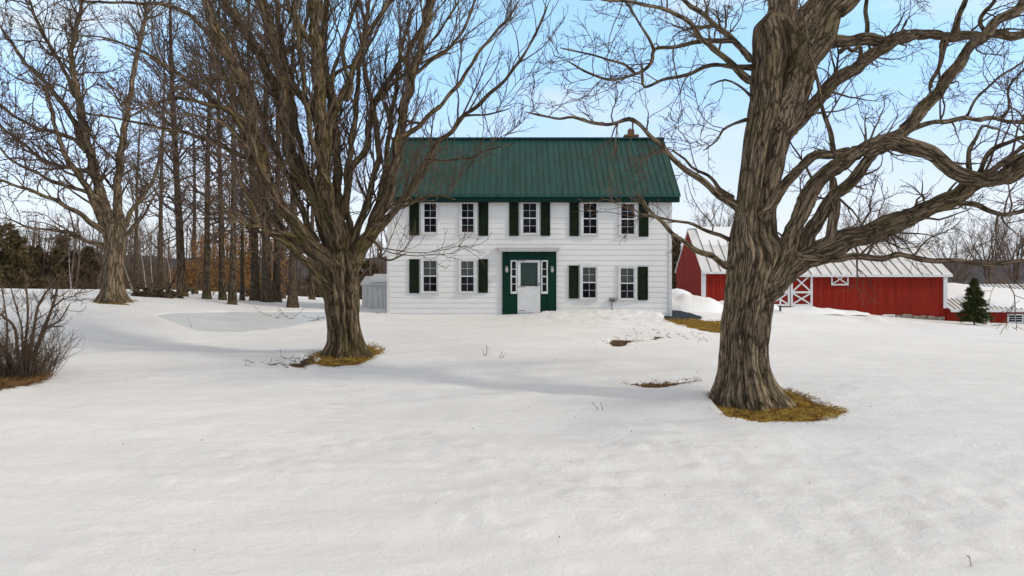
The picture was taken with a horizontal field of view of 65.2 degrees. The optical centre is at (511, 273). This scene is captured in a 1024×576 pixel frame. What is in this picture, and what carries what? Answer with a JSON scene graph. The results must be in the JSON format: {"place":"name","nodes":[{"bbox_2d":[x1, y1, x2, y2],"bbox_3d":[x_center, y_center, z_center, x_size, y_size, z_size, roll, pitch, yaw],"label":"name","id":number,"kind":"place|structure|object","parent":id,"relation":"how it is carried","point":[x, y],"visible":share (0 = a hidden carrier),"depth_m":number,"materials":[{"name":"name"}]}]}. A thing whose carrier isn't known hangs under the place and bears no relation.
{"place":"outdoors","nodes":[
{"label":"outdoors","id":0,"kind":"place"},
{"bbox_2d":[47,254,386,285],"bbox_3d":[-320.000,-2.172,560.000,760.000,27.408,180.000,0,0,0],"label":"hill","id":1,"kind":"structure","parent":0,"point":[173,265],"depth_m":527.63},
{"bbox_2d":[0,285,1023,575],"bbox_3d":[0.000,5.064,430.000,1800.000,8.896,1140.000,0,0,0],"label":"snow ground","id":2,"kind":"structure","parent":0,"point":[434,445],"depth_m":11.03,"materials":[{"name":"white snow"}]},
{"bbox_2d":[0,221,40,288],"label":"pine tree","id":3,"kind":"object","parent":2,"relation":"on","point":[14,256],"visible":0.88,"depth_m":83.80,"materials":[{"name":"green plant"}]},
{"bbox_2d":[0,366,53,390],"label":"dead grass","id":4,"kind":"structure","parent":2,"relation":"on","point":[8,383],"depth_m":14.41,"materials":[{"name":"brown plant"}]},
{"bbox_2d":[22,244,52,288],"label":"pine tree","id":5,"kind":"object","parent":2,"relation":"on","point":[34,255],"visible":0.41,"depth_m":87.57,"materials":[{"name":"green plant"}]},
{"bbox_2d":[0,258,99,378],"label":"shrub","id":6,"kind":"object","parent":2,"relation":"on","point":[26,361],"visible":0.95,"depth_m":14.81,"materials":[{"name":"brown plant"}]},
{"bbox_2d":[38,233,81,288],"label":"pine tree","id":7,"kind":"object","parent":2,"relation":"on","point":[55,254],"visible":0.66,"depth_m":87.19,"materials":[{"name":"green plant"}]},
{"bbox_2d":[56,236,77,288],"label":"birch tree","id":8,"kind":"object","parent":2,"relation":"on","point":[69,249],"visible":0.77,"depth_m":79.96,"materials":[{"name":"grey plant"}]},
{"bbox_2d":[75,245,103,288],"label":"pine tree","id":9,"kind":"object","parent":2,"relation":"on","point":[94,263],"visible":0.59,"depth_m":89.69,"materials":[{"name":"green plant"}]},
{"bbox_2d":[0,0,201,303],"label":"maple tree","id":10,"kind":"object","parent":2,"relation":"on","point":[111,226],"visible":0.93,"depth_m":27.39,"materials":[{"name":"brown plant"}]},
{"bbox_2d":[96,300,135,304],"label":"dead grass","id":11,"kind":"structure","parent":2,"relation":"on","point":[101,303],"depth_m":27.00,"materials":[{"name":"brown plant"}]},
{"bbox_2d":[124,243,140,288],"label":"birch tree","id":12,"kind":"object","parent":2,"relation":"on","point":[127,263],"visible":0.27,"depth_m":80.02,"materials":[{"name":"grey plant"}]},
{"bbox_2d":[98,72,177,291],"bbox_3d":[-23.860,-5.506,49.990,4.558,13.832,4.780,0,0,11],"label":"bare tree","id":13,"kind":"object","parent":2,"relation":"on","point":[135,246],"visible":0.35,"depth_m":49.92,"materials":[{"name":"brown plant"}]},
{"bbox_2d":[126,227,163,286],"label":"birch tree","id":14,"kind":"object","parent":2,"relation":"on","point":[131,238],"visible":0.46,"depth_m":80.15,"materials":[{"name":"grey plant"}]},
{"bbox_2d":[126,218,169,288],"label":"birch tree","id":15,"kind":"object","parent":2,"relation":"on","point":[146,245],"visible":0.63,"depth_m":79.95,"materials":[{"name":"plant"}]},
{"bbox_2d":[106,1,202,291],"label":"bare tree","id":16,"kind":"object","parent":2,"relation":"on","point":[161,240],"visible":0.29,"depth_m":43.94,"materials":[{"name":"brown plant"}]},
{"bbox_2d":[124,263,195,298],"bbox_3d":[-14.208,0.609,31.238,2.994,2.457,3.479,0,0,36],"label":"brush pile","id":17,"kind":"object","parent":2,"relation":"on","point":[158,292],"visible":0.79,"depth_m":31.14,"materials":[{"name":"brown plant"}]},
{"bbox_2d":[102,1,237,296],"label":"bare tree","id":18,"kind":"object","parent":2,"relation":"on","point":[181,287],"visible":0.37,"depth_m":35.36,"materials":[{"name":"brown plant"}]},
{"bbox_2d":[165,233,212,294],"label":"beech sapling","id":19,"kind":"object","parent":2,"relation":"on","point":[190,278],"visible":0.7,"depth_m":42.43,"materials":[{"name":"brown plant"}]},
{"bbox_2d":[0,193,386,299],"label":"woodland","id":20,"kind":"object","parent":2,"relation":"on","point":[301,288],"visible":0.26,"depth_m":89.59,"materials":[{"name":"brown plant"}]},
{"bbox_2d":[161,56,230,293],"bbox_3d":[-18.484,-6.268,46.797,4.430,15.363,4.613,0,0,-32],"label":"bare tree","id":21,"kind":"object","parent":2,"relation":"on","point":[193,226],"visible":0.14,"depth_m":46.95,"materials":[{"name":"brown plant"}]},
{"bbox_2d":[188,225,229,294],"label":"beech sapling","id":22,"kind":"object","parent":2,"relation":"on","point":[199,258],"visible":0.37,"depth_m":44.67,"materials":[{"name":"brown plant"}]},
{"bbox_2d":[125,0,293,304],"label":"bare tree","id":23,"kind":"object","parent":2,"relation":"on","point":[232,295],"visible":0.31,"depth_m":31.20,"materials":[{"name":"brown plant"}]},
{"bbox_2d":[140,0,285,299],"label":"bare tree","id":24,"kind":"object","parent":2,"relation":"on","point":[222,294],"visible":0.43,"depth_m":33.95,"materials":[{"name":"brown plant"}]},
{"bbox_2d":[158,0,289,298],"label":"bare tree","id":25,"kind":"object","parent":2,"relation":"on","point":[206,289],"visible":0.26,"depth_m":33.76,"materials":[{"name":"brown plant"}]},
{"bbox_2d":[200,233,250,295],"bbox_3d":[-14.970,-0.342,41.798,2.818,3.561,2.550,0,0,39],"label":"beech sapling","id":26,"kind":"object","parent":2,"relation":"on","point":[226,260],"visible":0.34,"depth_m":41.98,"materials":[{"name":"brown plant"}]},
{"bbox_2d":[170,0,309,300],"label":"bare tree","id":27,"kind":"object","parent":2,"relation":"on","point":[242,293],"visible":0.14,"depth_m":35.86,"materials":[{"name":"brown plant"}]},
{"bbox_2d":[158,312,325,331],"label":"melt ice","id":28,"kind":"structure","parent":2,"relation":"on","point":[228,321],"depth_m":26.31,"materials":[{"name":"white ice"}]},
{"bbox_2d":[254,306,324,320],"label":"twig litter","id":29,"kind":"object","parent":28,"relation":"on","point":[295,315],"visible":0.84,"depth_m":28.00,"materials":[{"name":"brown wood"}]},
{"bbox_2d":[188,27,303,295],"bbox_3d":[-15.231,-6.492,45.629,6.075,16.070,5.009,0,0,-43],"label":"bare tree","id":30,"kind":"object","parent":2,"relation":"on","point":[238,216],"visible":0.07,"depth_m":45.89,"materials":[{"name":"brown plant"}]},
{"bbox_2d":[190,0,305,301],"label":"bare tree","id":31,"kind":"object","parent":2,"relation":"on","point":[266,292],"visible":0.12,"depth_m":34.96,"materials":[{"name":"brown plant"}]},
{"bbox_2d":[187,1,310,301],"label":"bare tree","id":32,"kind":"object","parent":2,"relation":"on","point":[276,287],"visible":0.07,"depth_m":36.72,"materials":[{"name":"brown plant"}]},
{"bbox_2d":[227,224,273,296],"bbox_3d":[-14.296,-0.646,43.781,2.776,4.336,3.178,0,0,0],"label":"beech sapling","id":33,"kind":"object","parent":2,"relation":"on","point":[245,243],"visible":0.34,"depth_m":43.62,"materials":[{"name":"brown plant"}]},
{"bbox_2d":[225,229,284,289],"bbox_3d":[-13.124,-0.731,41.108,2.920,4.486,2.765,0,0,24],"label":"beech sapling","id":34,"kind":"object","parent":2,"relation":"on","point":[247,278],"visible":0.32,"depth_m":40.91,"materials":[{"name":"brown plant"}]},
{"bbox_2d":[173,0,344,300],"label":"bare tree","id":35,"kind":"object","parent":2,"relation":"on","point":[255,293],"visible":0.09,"depth_m":36.58,"materials":[{"name":"brown plant"}]},
{"bbox_2d":[229,49,314,298],"bbox_3d":[-13.265,-5.661,45.010,4.824,14.594,4.036,0,0,-27],"label":"bare tree","id":36,"kind":"object","parent":2,"relation":"on","point":[284,292],"visible":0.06,"depth_m":44.90,"materials":[{"name":"brown plant"}]},
{"bbox_2d":[271,247,288,298],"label":"beech sapling","id":37,"kind":"object","parent":2,"relation":"on","point":[283,278],"visible":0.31,"depth_m":44.01,"materials":[{"name":"brown plant"}]},
{"bbox_2d":[0,0,568,359],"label":"maple tree","id":38,"kind":"object","parent":2,"relation":"on","point":[337,256],"visible":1,"depth_m":18.77,"materials":[{"name":"brown plant"}]},
{"bbox_2d":[246,349,341,367],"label":"twig litter","id":39,"kind":"object","parent":2,"relation":"on","point":[292,357],"visible":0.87,"depth_m":17.29,"materials":[{"name":"brown wood"}]},
{"bbox_2d":[232,0,359,307],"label":"bare tree","id":40,"kind":"object","parent":2,"relation":"on","point":[292,300],"visible":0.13,"depth_m":31.96,"materials":[{"name":"brown plant"}]},
{"bbox_2d":[278,354,321,367],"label":"bare soil","id":41,"kind":"structure","parent":2,"relation":"on","point":[299,365],"depth_m":17.59,"materials":[{"name":"brown soil"}]},
{"bbox_2d":[303,264,321,296],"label":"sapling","id":42,"kind":"object","parent":2,"relation":"on","point":[307,279],"visible":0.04,"depth_m":88.65,"materials":[{"name":"brown plant"}]},
{"bbox_2d":[295,52,361,299],"bbox_3d":[-11.150,-5.753,45.752,5.299,14.966,5.527,0,0,0],"label":"bare tree","id":43,"kind":"object","parent":2,"relation":"on","point":[311,289],"visible":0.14,"depth_m":45.89,"materials":[{"name":"brown plant"}]},
{"bbox_2d":[304,342,385,367],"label":"dead grass","id":44,"kind":"structure","parent":2,"relation":"on","point":[335,361],"depth_m":18.18,"materials":[{"name":"plant"}]},
{"bbox_2d":[358,258,381,298],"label":"pine tree","id":45,"kind":"object","parent":2,"relation":"on","point":[366,265],"visible":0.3,"depth_m":89.48,"materials":[{"name":"green plant"}]},
{"bbox_2d":[360,274,386,308],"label":"shed","id":46,"kind":"structure","parent":2,"relation":"on","point":[374,290],"depth_m":36.20,"materials":[{"name":"wood"}]},
{"bbox_2d":[387,128,680,315],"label":"house","id":47,"kind":"structure","parent":2,"relation":"on","point":[544,247],"depth_m":31.24,"materials":[{"name":"white paint"}]},
{"bbox_2d":[421,203,438,233],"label":"window","id":48,"kind":"structure","parent":47,"relation":"in","point":[429,219],"depth_m":31.21,"materials":[{"name":"white paint"}]},
{"bbox_2d":[420,257,439,292],"bbox_3d":[-3.193,0.084,31.196,0.772,1.396,0.120,0,0,0],"label":"window","id":49,"kind":"structure","parent":47,"relation":"in","point":[430,272],"depth_m":31.21,"materials":[{"name":"white paint"}]},
{"bbox_2d":[458,258,476,292],"bbox_3d":[-1.734,0.092,31.196,0.738,1.380,0.120,0,0,0],"label":"window","id":50,"kind":"structure","parent":47,"relation":"in","point":[467,266],"depth_m":31.21,"materials":[{"name":"white paint"}]},
{"bbox_2d":[459,203,477,233],"bbox_3d":[-1.708,-2.185,31.196,0.728,1.318,0.120,0,0,0],"label":"window","id":51,"kind":"structure","parent":47,"relation":"in","point":[467,211],"depth_m":31.21,"materials":[{"name":"white paint"}]},
{"bbox_2d":[518,260,539,311],"bbox_3d":[0.660,0.510,31.205,0.887,2.014,0.086,0,0,0],"label":"storm door","id":52,"kind":"structure","parent":47,"relation":"in","point":[528,270],"depth_m":31.17,"materials":[{"name":"white paint"}]},
{"bbox_2d":[520,203,539,234],"bbox_3d":[0.691,-2.173,31.196,0.762,1.357,0.120,0,0,0],"label":"window","id":53,"kind":"structure","parent":47,"relation":"in","point":[529,212],"depth_m":31.21,"materials":[{"name":"white paint"}]},
{"bbox_2d":[579,264,598,298],"bbox_3d":[3.008,0.335,31.196,0.752,1.388,0.120,0,0,0],"label":"window","id":54,"kind":"structure","parent":47,"relation":"in","point":[588,272],"depth_m":31.21,"materials":[{"name":"white paint"}]},
{"bbox_2d":[580,203,599,234],"bbox_3d":[3.034,-2.157,31.196,0.762,1.372,0.120,0,0,0],"label":"window","id":55,"kind":"structure","parent":47,"relation":"in","point":[586,227],"depth_m":31.21,"materials":[{"name":"white paint"}]},
{"bbox_2d":[618,203,637,235],"bbox_3d":[4.524,-2.142,31.196,0.754,1.372,0.120,0,0,0],"label":"window","id":56,"kind":"structure","parent":47,"relation":"in","point":[622,228],"depth_m":31.21,"materials":[{"name":"white paint"}]},
{"bbox_2d":[618,265,637,299],"bbox_3d":[4.505,0.366,31.196,0.762,1.372,0.120,0,0,0],"label":"window","id":57,"kind":"structure","parent":47,"relation":"in","point":[627,274],"depth_m":31.21,"materials":[{"name":"white paint"}]},
{"bbox_2d":[600,337,642,346],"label":"bare soil","id":58,"kind":"structure","parent":2,"relation":"on","point":[617,343],"depth_m":22.30,"materials":[{"name":"brown soil"}]},
{"bbox_2d":[615,329,706,340],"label":"twig litter","id":59,"kind":"object","parent":2,"relation":"on","point":[668,333],"visible":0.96,"depth_m":24.07,"materials":[{"name":"brown wood"}]},
{"bbox_2d":[621,376,702,387],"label":"bare soil","id":60,"kind":"structure","parent":2,"relation":"on","point":[654,385],"depth_m":16.01,"materials":[{"name":"brown soil"}]},
{"bbox_2d":[672,234,681,288],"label":"pine tree","id":61,"kind":"object","parent":2,"relation":"on","point":[676,251],"visible":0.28,"depth_m":75.31,"materials":[{"name":"green plant"}]},
{"bbox_2d":[672,288,691,296],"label":"snow bank","id":62,"kind":"structure","parent":2,"relation":"on","point":[676,292],"depth_m":45.85,"materials":[{"name":"white snow"}]},
{"bbox_2d":[663,317,720,332],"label":"dead grass","id":63,"kind":"structure","parent":2,"relation":"on","point":[707,326],"depth_m":28.64,"materials":[{"name":"plant"}]},
{"bbox_2d":[672,293,722,312],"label":"snow bank","id":64,"kind":"structure","parent":2,"relation":"on","point":[684,301],"depth_m":40.81,"materials":[{"name":"white snow"}]},
{"bbox_2d":[675,227,730,300],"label":"barn","id":65,"kind":"structure","parent":2,"relation":"on","point":[700,275],"depth_m":60.36,"materials":[{"name":"wood"}]},
{"bbox_2d":[688,191,736,227],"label":"bare tree","id":66,"kind":"object","parent":2,"relation":"on","point":[713,210],"visible":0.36,"depth_m":89.56,"materials":[{"name":"brown plant"}]},
{"bbox_2d":[494,0,1023,410],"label":"maple tree","id":67,"kind":"object","parent":2,"relation":"on","point":[765,266],"visible":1,"depth_m":14.01,"materials":[{"name":"brown plant"}]},
{"bbox_2d":[707,387,848,423],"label":"dead grass","id":68,"kind":"structure","parent":2,"relation":"on","point":[805,410],"depth_m":13.62,"materials":[{"name":"plant"}]},
{"bbox_2d":[778,305,845,314],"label":"snow bank","id":69,"kind":"structure","parent":2,"relation":"on","point":[807,309],"depth_m":51.18,"materials":[{"name":"white snow"}]},
{"bbox_2d":[815,214,873,239],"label":"bare tree","id":70,"kind":"object","parent":2,"relation":"on","point":[850,222],"visible":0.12,"depth_m":95.59,"materials":[{"name":"brown plant"}]},
{"bbox_2d":[842,310,870,314],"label":"snow bank","id":71,"kind":"structure","parent":2,"relation":"on","point":[848,312],"depth_m":53.31,"materials":[{"name":"white snow"}]},
{"bbox_2d":[774,243,952,320],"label":"barn","id":72,"kind":"structure","parent":2,"relation":"on","point":[914,293],"depth_m":58.06,"materials":[{"name":"wood"}]},
{"bbox_2d":[774,286,789,305],"bbox_3d":[19.362,1.189,57.980,1.527,2.417,0.140,0,0,0],"label":"barn door","id":73,"kind":"structure","parent":72,"relation":"in","point":[785,300],"depth_m":57.92,"materials":[{"name":"white paint"}]},
{"bbox_2d":[791,277,812,305],"bbox_3d":[20.977,1.189,57.980,1.585,2.417,0.140,0,0,0],"label":"barn door","id":74,"kind":"structure","parent":72,"relation":"in","point":[802,287],"depth_m":57.95,"materials":[{"name":"white paint"}]},
{"bbox_2d":[831,277,848,284],"bbox_3d":[23.751,0.435,57.995,1.257,0.909,0.131,0,0,0],"label":"hay door","id":75,"kind":"structure","parent":72,"relation":"in","point":[834,280],"depth_m":57.95,"materials":[{"name":"white paint"}]},
{"bbox_2d":[882,314,894,316],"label":"window","id":76,"kind":"structure","parent":72,"relation":"in","point":[892,315],"depth_m":57.95,"materials":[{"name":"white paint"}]},
{"bbox_2d":[837,199,905,242],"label":"bare tree","id":77,"kind":"object","parent":2,"relation":"on","point":[870,219],"visible":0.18,"depth_m":87.83,"materials":[{"name":"brown plant"}]},
{"bbox_2d":[881,206,951,251],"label":"bare tree","id":78,"kind":"object","parent":2,"relation":"on","point":[907,239],"visible":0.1,"depth_m":99.41,"materials":[{"name":"brown plant"}]},
{"bbox_2d":[924,225,988,283],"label":"bare tree","id":79,"kind":"object","parent":2,"relation":"on","point":[960,274],"visible":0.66,"depth_m":91.59,"materials":[{"name":"brown plant"}]},
{"bbox_2d":[956,277,993,324],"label":"spruce tree","id":80,"kind":"object","parent":2,"relation":"on","point":[974,309],"visible":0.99,"depth_m":52.76,"materials":[{"name":"green plant"}]},
{"bbox_2d":[946,283,1023,323],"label":"barn","id":81,"kind":"structure","parent":2,"relation":"on","point":[1001,298],"depth_m":58.52,"materials":[{"name":"metal"}]},
{"bbox_2d":[1007,314,1023,322],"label":"window","id":82,"kind":"structure","parent":81,"relation":"in","point":[1019,317],"depth_m":57.96,"materials":[{"name":"white paint"}]},
{"bbox_2d":[948,207,1022,283],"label":"bare tree","id":83,"kind":"object","parent":2,"relation":"on","point":[985,273],"visible":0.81,"depth_m":82.04,"materials":[{"name":"brown plant"}]},
{"bbox_2d":[948,263,1023,283],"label":"woodland","id":84,"kind":"object","parent":2,"relation":"on","point":[996,279],"visible":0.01,"depth_m":133.60,"materials":[{"name":"brown plant"}]},
{"bbox_2d":[975,214,1023,283],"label":"bare tree","id":85,"kind":"object","parent":2,"relation":"on","point":[1017,267],"visible":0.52,"depth_m":84.12,"materials":[{"name":"brown plant"}]},
{"bbox_2d":[0,0,1023,260],"label":"sky","id":86,"kind":"structure","parent":0,"point":[726,153],"materials":[{"name":"blue"}]},
{"bbox_2d":[664,310,701,320],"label":"driveway","id":87,"kind":"structure","parent":0,"point":[676,314],"depth_m":32.17,"materials":[{"name":"grey asphalt"}]},
{"bbox_2d":[945,259,1023,283],"bbox_3d":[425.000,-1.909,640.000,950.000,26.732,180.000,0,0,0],"label":"hill","id":88,"kind":"structure","parent":0,"point":[980,277],"depth_m":588.58,"materials":[{"name":"grey plant"}]}
]}

